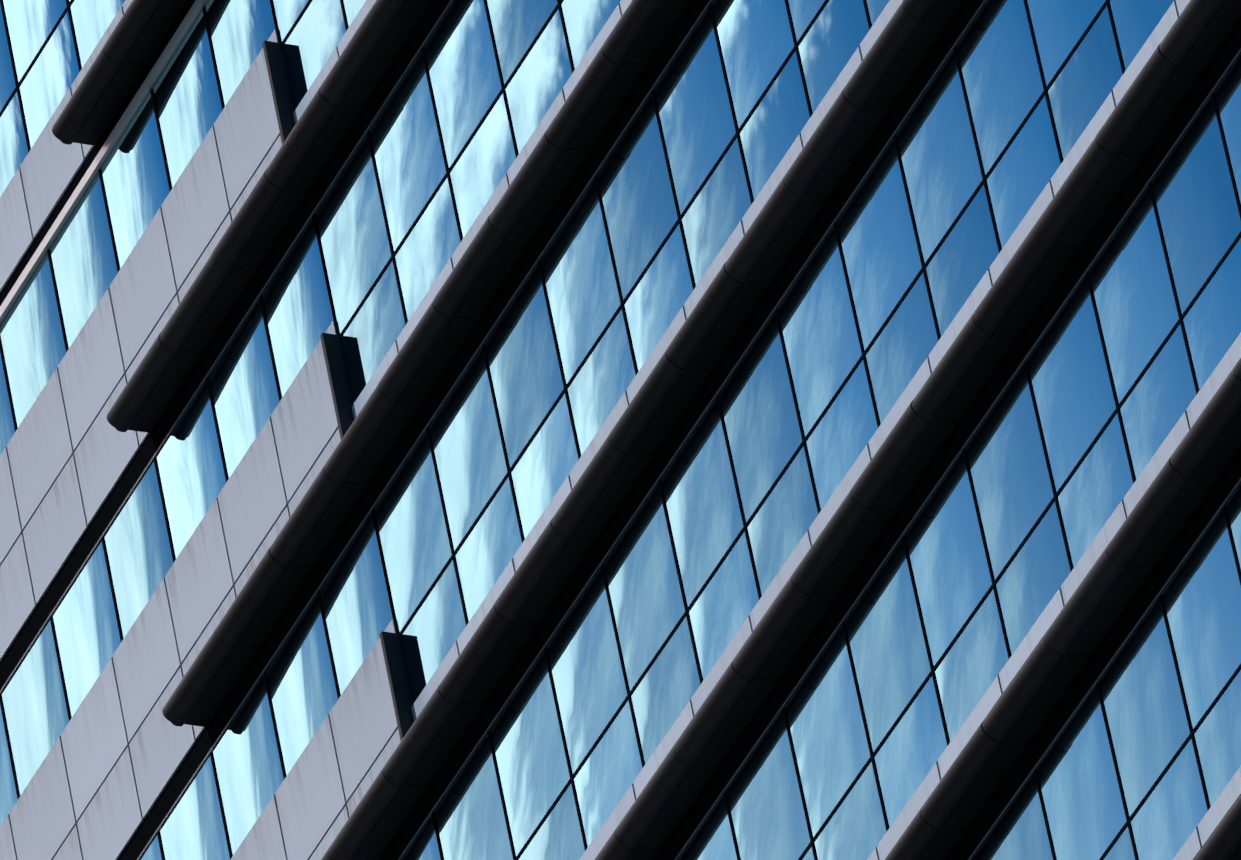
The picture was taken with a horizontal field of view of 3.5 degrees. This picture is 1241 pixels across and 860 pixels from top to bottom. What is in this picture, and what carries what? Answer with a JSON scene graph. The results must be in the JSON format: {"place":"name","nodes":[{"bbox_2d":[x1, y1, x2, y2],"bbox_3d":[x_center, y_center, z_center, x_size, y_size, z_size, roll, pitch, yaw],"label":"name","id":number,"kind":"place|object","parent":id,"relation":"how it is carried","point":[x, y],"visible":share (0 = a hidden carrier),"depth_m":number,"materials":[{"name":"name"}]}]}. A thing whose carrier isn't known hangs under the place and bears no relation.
{"place":"outdoors","nodes":[
{"label":"outdoors","id":0,"kind":"place"},
{"bbox_2d":[0,0,207,324],"bbox_3d":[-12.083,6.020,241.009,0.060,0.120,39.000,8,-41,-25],"label":"metal rail","id":1,"kind":"object","parent":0,"point":[104,151],"depth_m":230.57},
{"bbox_2d":[0,0,1240,859],"bbox_3d":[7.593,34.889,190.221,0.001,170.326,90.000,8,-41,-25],"label":"facade glass","id":2,"kind":"object","parent":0,"point":[1074,399],"visible":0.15,"depth_m":215.60,"materials":[{"name":"blue glass"}]},
{"bbox_2d":[0,0,1240,859],"bbox_3d":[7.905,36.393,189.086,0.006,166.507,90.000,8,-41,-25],"label":"facade channels","id":3,"kind":"object","parent":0,"point":[918,492],"visible":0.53,"depth_m":216.92,"materials":[{"name":"black metal"}]},
{"bbox_2d":[0,0,1240,859],"bbox_3d":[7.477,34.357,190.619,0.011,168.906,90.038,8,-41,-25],"label":"facade mullions","id":4,"kind":"object","parent":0,"point":[720,417],"visible":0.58,"depth_m":215.00,"materials":[{"name":"black metal"}]},
{"bbox_2d":[0,0,1240,859],"bbox_3d":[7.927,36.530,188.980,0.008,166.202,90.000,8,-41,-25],"label":"facade glazing heads","id":5,"kind":"object","parent":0,"point":[666,465],"visible":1,"depth_m":216.83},
{"bbox_3d":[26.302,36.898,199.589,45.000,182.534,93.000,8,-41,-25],"label":"tower","id":6,"kind":"object","parent":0,"visible":0},
{"bbox_2d":[0,0,1240,859],"bbox_3d":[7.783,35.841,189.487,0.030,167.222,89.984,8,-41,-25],"label":"facade panels","id":7,"kind":"object","parent":6,"relation":"attached to","point":[252,501],"visible":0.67,"depth_m":226.81,"materials":[{"name":"grey metal"}]},
{"bbox_2d":[262,41,413,740],"bbox_3d":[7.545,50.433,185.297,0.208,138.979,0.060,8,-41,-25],"label":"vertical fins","id":8,"kind":"object","parent":7,"relation":"attached to","point":[343,404],"visible":0.64,"depth_m":223.62,"materials":[{"name":"black metal"}]},
{"bbox_2d":[0,1,1201,859],"bbox_3d":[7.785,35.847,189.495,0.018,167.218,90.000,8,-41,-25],"label":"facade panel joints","id":9,"kind":"object","parent":7,"relation":"attached to","point":[282,511],"visible":0.1,"depth_m":227.18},
{"bbox_2d":[52,0,1240,859],"bbox_3d":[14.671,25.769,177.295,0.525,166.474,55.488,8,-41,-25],"label":"sunshade louvers","id":10,"kind":"object","parent":7,"relation":"attached to","point":[1171,498],"visible":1,"depth_m":214.97,"materials":[{"name":"black metal"}]},
{"bbox_2d":[286,1,1240,859],"bbox_3d":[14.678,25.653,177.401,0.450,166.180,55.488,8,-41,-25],"label":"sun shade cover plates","id":11,"kind":"object","parent":10,"relation":"attached to","point":[1046,631],"visible":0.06,"depth_m":207.16,"materials":[{"name":"metal"}]}
]}

